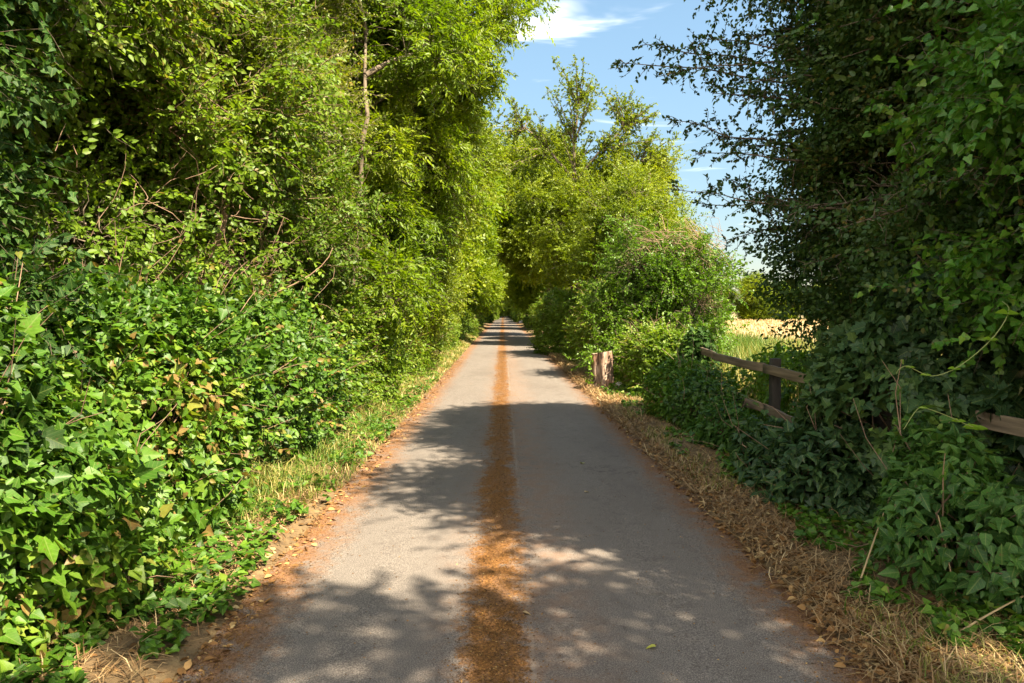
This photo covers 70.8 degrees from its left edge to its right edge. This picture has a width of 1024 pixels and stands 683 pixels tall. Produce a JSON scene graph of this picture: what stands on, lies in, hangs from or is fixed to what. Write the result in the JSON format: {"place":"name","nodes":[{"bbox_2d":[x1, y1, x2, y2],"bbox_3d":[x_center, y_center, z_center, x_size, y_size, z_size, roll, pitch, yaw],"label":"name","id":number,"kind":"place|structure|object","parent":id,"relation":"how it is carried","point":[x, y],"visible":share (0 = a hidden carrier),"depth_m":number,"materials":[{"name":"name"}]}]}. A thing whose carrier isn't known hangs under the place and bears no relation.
{"place":"outdoors","nodes":[
{"label":"outdoors","id":0,"kind":"place"},
{"bbox_2d":[5,323,489,682],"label":"verge","id":1,"kind":"structure","parent":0,"point":[170,666],"depth_m":3.52,"materials":[{"name":"soil"}]},
{"bbox_2d":[0,251,190,668],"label":"ivy mound","id":2,"kind":"object","parent":1,"relation":"on","point":[35,436],"visible":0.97,"depth_m":3.33,"materials":[{"name":"green plant"}]},
{"bbox_2d":[0,219,309,589],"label":"ivy mound","id":3,"kind":"object","parent":1,"relation":"on","point":[211,463],"visible":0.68,"depth_m":5.03,"materials":[{"name":"green plant"}]},
{"bbox_2d":[435,101,513,329],"bbox_3d":[-3.289,-4.376,22.878,6.805,9.896,7.931,0,3,-1],"label":"roadside tree","id":4,"kind":"object","parent":1,"relation":"on","point":[490,211],"visible":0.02,"depth_m":22.66,"materials":[{"name":"green plant"}]},
{"bbox_2d":[170,326,484,531],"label":"verge grass","id":5,"kind":"structure","parent":0,"point":[455,355],"depth_m":7.00,"materials":[{"name":"plant"}]},
{"bbox_2d":[175,316,879,682],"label":"road","id":6,"kind":"structure","parent":0,"point":[639,600],"depth_m":4.32,"materials":[{"name":"grey asphalt"}]},
{"bbox_2d":[173,352,878,682],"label":"moss crumbs","id":7,"kind":"object","parent":6,"relation":"on","point":[480,581],"visible":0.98,"depth_m":4.13,"materials":[{"name":"brown plant"}]},
{"bbox_2d":[470,0,824,298],"label":"sky","id":8,"kind":"structure","parent":0,"point":[601,32],"materials":[{"name":"blue"}]},
{"bbox_2d":[517,321,1023,682],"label":"verge","id":9,"kind":"structure","parent":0,"point":[769,563],"depth_m":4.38,"materials":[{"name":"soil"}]},
{"bbox_2d":[591,351,613,386],"bbox_3d":[1.798,0.576,14.364,0.520,0.796,0.502,2,3,33],"label":"tree stump","id":10,"kind":"object","parent":9,"relation":"on","point":[602,368],"visible":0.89,"depth_m":14.20,"materials":[{"name":"brown wood"}]},
{"bbox_2d":[585,354,593,387],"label":"ivy sprig","id":11,"kind":"object","parent":10,"relation":"attached to","point":[589,368],"visible":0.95,"depth_m":14.25,"materials":[{"name":"green plant"}]},
{"bbox_2d":[624,325,757,429],"bbox_3d":[2.496,0.468,10.058,1.327,1.471,2.657,-1,3,-14],"label":"bramble bush","id":12,"kind":"object","parent":9,"relation":"on","point":[685,392],"visible":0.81,"depth_m":9.62,"materials":[{"name":"green plant"}]},
{"bbox_2d":[680,384,768,455],"bbox_3d":[2.517,0.899,7.986,1.643,0.881,1.642,1,3,29],"label":"nettle clump","id":13,"kind":"object","parent":9,"relation":"on","point":[715,421],"visible":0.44,"depth_m":7.79,"materials":[{"name":"green plant"}]},
{"bbox_2d":[721,381,890,527],"bbox_3d":[2.424,0.797,5.972,1.507,1.232,2.247,-1,3,-23],"label":"ivy mound","id":14,"kind":"object","parent":9,"relation":"on","point":[781,454],"visible":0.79,"depth_m":5.48,"materials":[{"name":"green plant"}]},
{"bbox_2d":[680,343,1023,485],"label":"post and rail fence","id":15,"kind":"object","parent":9,"relation":"on","point":[776,372],"visible":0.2,"depth_m":8.09,"materials":[{"name":"brown wood"}]},
{"bbox_2d":[858,497,889,585],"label":"dead stalk","id":16,"kind":"object","parent":9,"relation":"on","point":[868,556],"visible":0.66,"depth_m":4.03,"materials":[{"name":"plant"}]},
{"bbox_2d":[826,358,1023,617],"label":"ivy mound","id":17,"kind":"object","parent":9,"relation":"on","point":[923,494],"visible":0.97,"depth_m":3.87,"materials":[{"name":"green plant"}]},
{"bbox_2d":[938,515,958,606],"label":"dead stalk","id":18,"kind":"object","parent":9,"relation":"on","point":[945,547],"visible":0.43,"depth_m":3.75,"materials":[{"name":"plant"}]},
{"bbox_2d":[712,312,866,424],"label":"field","id":19,"kind":"structure","parent":0,"point":[767,330],"depth_m":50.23,"materials":[{"name":"plant"}]},
{"bbox_2d":[709,281,737,318],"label":"roadside tree","id":20,"kind":"object","parent":19,"relation":"on","point":[732,295],"visible":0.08,"depth_m":98.22,"materials":[{"name":"green plant"}]},
{"bbox_2d":[732,272,785,319],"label":"roadside tree","id":21,"kind":"object","parent":19,"relation":"on","point":[744,313],"visible":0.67,"depth_m":95.93,"materials":[{"name":"green plant"}]},
{"bbox_2d":[771,280,802,319],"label":"roadside tree","id":22,"kind":"object","parent":19,"relation":"on","point":[789,316],"visible":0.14,"depth_m":97.17,"materials":[{"name":"green plant"}]},
{"bbox_2d":[801,283,828,319],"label":"roadside tree","id":23,"kind":"object","parent":19,"relation":"on","point":[803,317],"visible":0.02,"depth_m":98.42,"materials":[{"name":"green plant"}]},
{"bbox_2d":[610,0,1023,433],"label":"dark hawthorn","id":24,"kind":"object","parent":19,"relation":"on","point":[845,200],"visible":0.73,"depth_m":6.16,"materials":[{"name":"green plant"}]},
{"bbox_2d":[896,301,1018,375],"bbox_3d":[2.275,-0.015,3.622,0.663,0.380,0.167,-1,3,-15],"label":"vine shoot","id":25,"kind":"object","parent":24,"relation":"attached to","point":[1004,311],"visible":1,"depth_m":3.60,"materials":[{"name":"green plant"}]},
{"bbox_2d":[722,318,941,354],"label":"stubble","id":26,"kind":"object","parent":19,"relation":"on","point":[761,325],"visible":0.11,"depth_m":59.10,"materials":[{"name":"beige plant"}]},
{"label":"ground","id":27,"kind":"structure","parent":0,"visible":0},
{"bbox_2d":[0,54,103,306],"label":"roadside tree","id":28,"kind":"object","parent":27,"relation":"on","point":[17,131],"visible":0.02,"depth_m":6.81,"materials":[{"name":"green plant"}]},
{"bbox_2d":[0,0,147,414],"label":"ivy clad tree","id":29,"kind":"object","parent":27,"relation":"on","point":[19,84],"visible":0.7,"depth_m":4.72,"materials":[{"name":"green plant"}]},
{"bbox_2d":[13,174,159,340],"bbox_3d":[-8.568,-4.257,11.463,7.349,10.687,8.565,1,3,13],"label":"roadside tree","id":30,"kind":"object","parent":27,"relation":"on","point":[55,224],"depth_m":9.97,"materials":[{"name":"green plant"}]},
{"bbox_2d":[0,0,264,330],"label":"elder tree","id":31,"kind":"object","parent":27,"relation":"on","point":[85,209],"visible":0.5,"depth_m":6.02,"materials":[{"name":"green plant"}]},
{"bbox_2d":[28,0,398,443],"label":"leaning elder","id":32,"kind":"object","parent":27,"relation":"on","point":[229,172],"visible":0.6,"depth_m":7.41,"materials":[{"name":"green plant"}]},
{"bbox_2d":[175,237,256,287],"bbox_3d":[-7.422,-4.402,15.932,7.571,10.629,7.137,1,3,29],"label":"roadside tree","id":33,"kind":"object","parent":27,"relation":"on","point":[230,266],"depth_m":15.63,"materials":[{"name":"green plant"}]},
{"bbox_2d":[92,255,376,483],"bbox_3d":[-3.468,0.210,7.928,3.789,2.350,3.976,0,3,-1],"label":"ivy mound","id":34,"kind":"object","parent":27,"relation":"on","point":[303,334],"visible":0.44,"depth_m":7.26,"materials":[{"name":"green plant"}]},
{"bbox_2d":[96,0,397,422],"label":"hawthorn","id":35,"kind":"object","parent":27,"relation":"on","point":[336,13],"visible":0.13,"depth_m":9.08,"materials":[{"name":"green plant"}]},
{"bbox_2d":[211,271,419,425],"bbox_3d":[-3.320,-0.022,11.148,3.612,2.493,4.457,0,3,-1],"label":"hedge shrub","id":36,"kind":"object","parent":27,"relation":"on","point":[376,385],"visible":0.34,"depth_m":10.65,"materials":[{"name":"green plant"}]},
{"bbox_2d":[318,300,436,386],"bbox_3d":[-3.451,-0.408,14.929,3.524,3.013,4.967,0,3,-1],"label":"hedge shrub","id":37,"kind":"object","parent":27,"relation":"on","point":[421,360],"visible":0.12,"depth_m":15.63,"materials":[{"name":"green plant"}]},
{"bbox_2d":[269,0,559,393],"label":"ash tree","id":38,"kind":"object","parent":27,"relation":"on","point":[428,59],"visible":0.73,"depth_m":12.38,"materials":[{"name":"green plant"}]},
{"bbox_2d":[383,325,447,370],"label":"hedge shrub","id":39,"kind":"object","parent":27,"relation":"on","point":[439,349],"visible":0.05,"depth_m":18.23,"materials":[{"name":"green plant"}]},
{"bbox_2d":[330,72,514,360],"bbox_3d":[-2.842,-3.826,17.406,5.829,9.368,7.152,0,3,-1],"label":"field maple","id":40,"kind":"object","parent":27,"relation":"on","point":[462,234],"visible":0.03,"depth_m":16.45,"materials":[{"name":"green plant"}]},
{"bbox_2d":[388,315,459,358],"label":"hedge shrub","id":41,"kind":"object","parent":27,"relation":"on","point":[447,334],"visible":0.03,"depth_m":24.46,"materials":[{"name":"green plant"}]},
{"bbox_2d":[439,299,461,347],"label":"hedge shrub","id":42,"kind":"object","parent":27,"relation":"on","point":[455,342],"visible":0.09,"depth_m":27.87,"materials":[{"name":"green plant"}]},
{"bbox_2d":[455,301,474,339],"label":"hedge shrub","id":43,"kind":"object","parent":27,"relation":"on","point":[464,333],"visible":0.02,"depth_m":34.40,"materials":[{"name":"green plant"}]},
{"bbox_2d":[454,225,482,323],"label":"roadside tree","id":44,"kind":"object","parent":27,"relation":"on","point":[465,293],"depth_m":29.76,"materials":[{"name":"green plant"}]},
{"bbox_2d":[458,307,480,336],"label":"hedge shrub","id":45,"kind":"object","parent":27,"relation":"on","point":[472,325],"visible":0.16,"depth_m":40.27,"materials":[{"name":"green plant"}]},
{"bbox_2d":[460,309,481,329],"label":"hedge shrub","id":46,"kind":"object","parent":27,"relation":"on","point":[478,320],"visible":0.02,"depth_m":49.98,"materials":[{"name":"green plant"}]},
{"bbox_2d":[475,310,483,326],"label":"hedge shrub","id":47,"kind":"object","parent":27,"relation":"on","point":[480,318],"visible":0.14,"depth_m":57.94,"materials":[{"name":"green plant"}]},
{"bbox_2d":[454,172,505,321],"bbox_3d":[-3.275,-4.974,36.143,6.805,9.896,7.931,-1,3,-18],"label":"roadside tree","id":48,"kind":"object","parent":27,"relation":"on","point":[482,272],"depth_m":35.67,"materials":[{"name":"green plant"}]},
{"bbox_2d":[483,309,494,322],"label":"roadside shrub","id":49,"kind":"object","parent":27,"relation":"on","point":[490,318],"visible":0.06,"depth_m":80.66,"materials":[{"name":"green plant"}]},
{"bbox_2d":[471,255,512,316],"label":"roadside tree","id":50,"kind":"object","parent":27,"relation":"on","point":[497,289],"visible":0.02,"depth_m":50.26,"materials":[{"name":"green plant"}]},
{"bbox_2d":[484,270,508,316],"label":"roadside tree","id":51,"kind":"object","parent":27,"relation":"on","point":[502,276],"depth_m":69.04,"materials":[{"name":"green plant"}]},
{"bbox_2d":[494,307,499,319],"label":"roadside shrub","id":52,"kind":"object","parent":27,"relation":"on","point":[497,314],"visible":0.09,"depth_m":106.97,"materials":[{"name":"green plant"}]},
{"bbox_2d":[499,296,508,315],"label":"roadside shrub","id":53,"kind":"object","parent":27,"relation":"on","point":[503,313],"visible":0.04,"depth_m":157.77,"materials":[{"name":"green plant"}]},
{"bbox_2d":[0,371,1023,682],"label":"grass","id":54,"kind":"structure","parent":27,"relation":"on","point":[210,557],"depth_m":3.86,"materials":[{"name":"green plant"}]},
{"bbox_2d":[501,278,524,312],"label":"roadside tree","id":55,"kind":"object","parent":27,"relation":"on","point":[509,302],"visible":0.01,"depth_m":78.82,"materials":[{"name":"green plant"}]},
{"bbox_2d":[4,352,1023,682],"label":"dry straw","id":56,"kind":"object","parent":27,"relation":"on","point":[642,422],"visible":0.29,"depth_m":4.02,"materials":[{"name":"beige plant"}]},
{"bbox_2d":[959,595,1023,631],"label":"dead stalk","id":57,"kind":"object","parent":56,"relation":"on","point":[992,612],"visible":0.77,"depth_m":3.43,"materials":[{"name":"plant"}]},
{"bbox_2d":[511,307,524,321],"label":"roadside shrub","id":58,"kind":"object","parent":27,"relation":"on","point":[515,318],"visible":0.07,"depth_m":85.95,"materials":[{"name":"green plant"}]},
{"bbox_2d":[520,310,530,327],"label":"roadside shrub","id":59,"kind":"object","parent":27,"relation":"on","point":[525,321],"depth_m":59.66,"materials":[{"name":"green plant"}]},
{"bbox_2d":[43,353,1022,682],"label":"leaf litter","id":60,"kind":"object","parent":27,"relation":"on","point":[855,659],"visible":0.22,"depth_m":4.02,"materials":[{"name":"brown plant"}]},
{"bbox_2d":[503,257,565,316],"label":"roadside tree","id":61,"kind":"object","parent":27,"relation":"on","point":[527,296],"visible":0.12,"depth_m":56.05,"materials":[{"name":"green plant"}]},
{"bbox_2d":[525,294,546,329],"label":"roadside shrub","id":62,"kind":"object","parent":27,"relation":"on","point":[534,306],"visible":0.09,"depth_m":52.85,"materials":[{"name":"green plant"}]},
{"bbox_2d":[491,121,587,307],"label":"overhanging tree","id":63,"kind":"object","parent":27,"relation":"on","point":[514,253],"visible":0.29,"depth_m":40.42,"materials":[{"name":"green plant"}]},
{"bbox_2d":[526,284,583,354],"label":"roadside shrub","id":64,"kind":"object","parent":27,"relation":"on","point":[547,316],"visible":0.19,"depth_m":25.20,"materials":[{"name":"green plant"}]},
{"bbox_2d":[543,289,583,342],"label":"roadside shrub","id":65,"kind":"object","parent":27,"relation":"on","point":[563,313],"visible":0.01,"depth_m":31.23,"materials":[{"name":"green plant"}]},
{"bbox_2d":[536,162,612,299],"bbox_3d":[3.893,-4.581,35.905,6.164,9.180,6.539,2,3,30],"label":"roadside tree","id":66,"kind":"object","parent":27,"relation":"on","point":[554,283],"visible":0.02,"depth_m":35.08,"materials":[{"name":"green plant"}]},
{"bbox_2d":[559,276,621,364],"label":"roadside shrub","id":67,"kind":"object","parent":27,"relation":"on","point":[576,339],"visible":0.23,"depth_m":20.78,"materials":[{"name":"green plant"}]},
{"bbox_2d":[488,53,699,313],"bbox_3d":[3.488,-5.923,30.673,9.208,12.325,4.948,0,3,-1],"label":"forked tree","id":68,"kind":"object","parent":27,"relation":"on","point":[539,212],"visible":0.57,"depth_m":30.33,"materials":[{"name":"green plant"}]},
{"bbox_2d":[539,151,731,302],"bbox_3d":[4.204,-2.816,23.533,6.087,6.719,6.228,-1,3,-17],"label":"bushy tree","id":69,"kind":"object","parent":27,"relation":"on","point":[615,199],"visible":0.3,"depth_m":22.35,"materials":[{"name":"green plant"}]},
{"bbox_2d":[561,203,753,379],"bbox_3d":[3.369,-1.022,16.576,4.260,4.184,4.774,1,3,20],"label":"climber bush","id":70,"kind":"object","parent":27,"relation":"on","point":[680,279],"visible":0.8,"depth_m":15.75,"materials":[{"name":"green plant"}]},
{"bbox_2d":[601,305,725,397],"bbox_3d":[2.764,0.224,13.373,2.316,1.818,3.559,0,3,-1],"label":"bramble bush","id":71,"kind":"object","parent":27,"relation":"on","point":[642,342],"visible":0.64,"depth_m":12.86,"materials":[{"name":"green plant"}]},
{"bbox_2d":[660,323,722,407],"bbox_3d":[2.839,0.420,11.579,1.110,1.444,0.986,0,3,-1],"label":"ivy mound","id":72,"kind":"object","parent":27,"relation":"on","point":[700,337],"visible":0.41,"depth_m":11.42,"materials":[{"name":"green plant"}]},
{"bbox_2d":[719,340,850,426],"bbox_3d":[4.025,0.562,9.755,2.339,1.576,3.803,0,3,-1],"label":"nettle clump","id":73,"kind":"object","parent":27,"relation":"on","point":[785,357],"visible":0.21,"depth_m":9.51,"materials":[{"name":"green plant"}]},
{"bbox_2d":[742,214,1023,510],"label":"broad leaved shrub","id":74,"kind":"object","parent":27,"relation":"on","point":[839,355],"visible":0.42,"depth_m":5.24,"materials":[{"name":"green plant"}]},
{"bbox_2d":[793,0,1023,387],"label":"ivy clad tree","id":75,"kind":"object","parent":27,"relation":"on","point":[997,50],"visible":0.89,"depth_m":4.24,"materials":[{"name":"green plant"}]},
{"bbox_2d":[903,406,986,429],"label":"vine shoot","id":76,"kind":"object","parent":75,"relation":"attached to","point":[973,426],"visible":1,"depth_m":3.69,"materials":[{"name":"green plant"}]},
{"bbox_2d":[968,328,1023,530],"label":"broad leaved shrub","id":77,"kind":"object","parent":27,"relation":"on","point":[999,393],"visible":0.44,"depth_m":4.63,"materials":[{"name":"green plant"}]}
]}

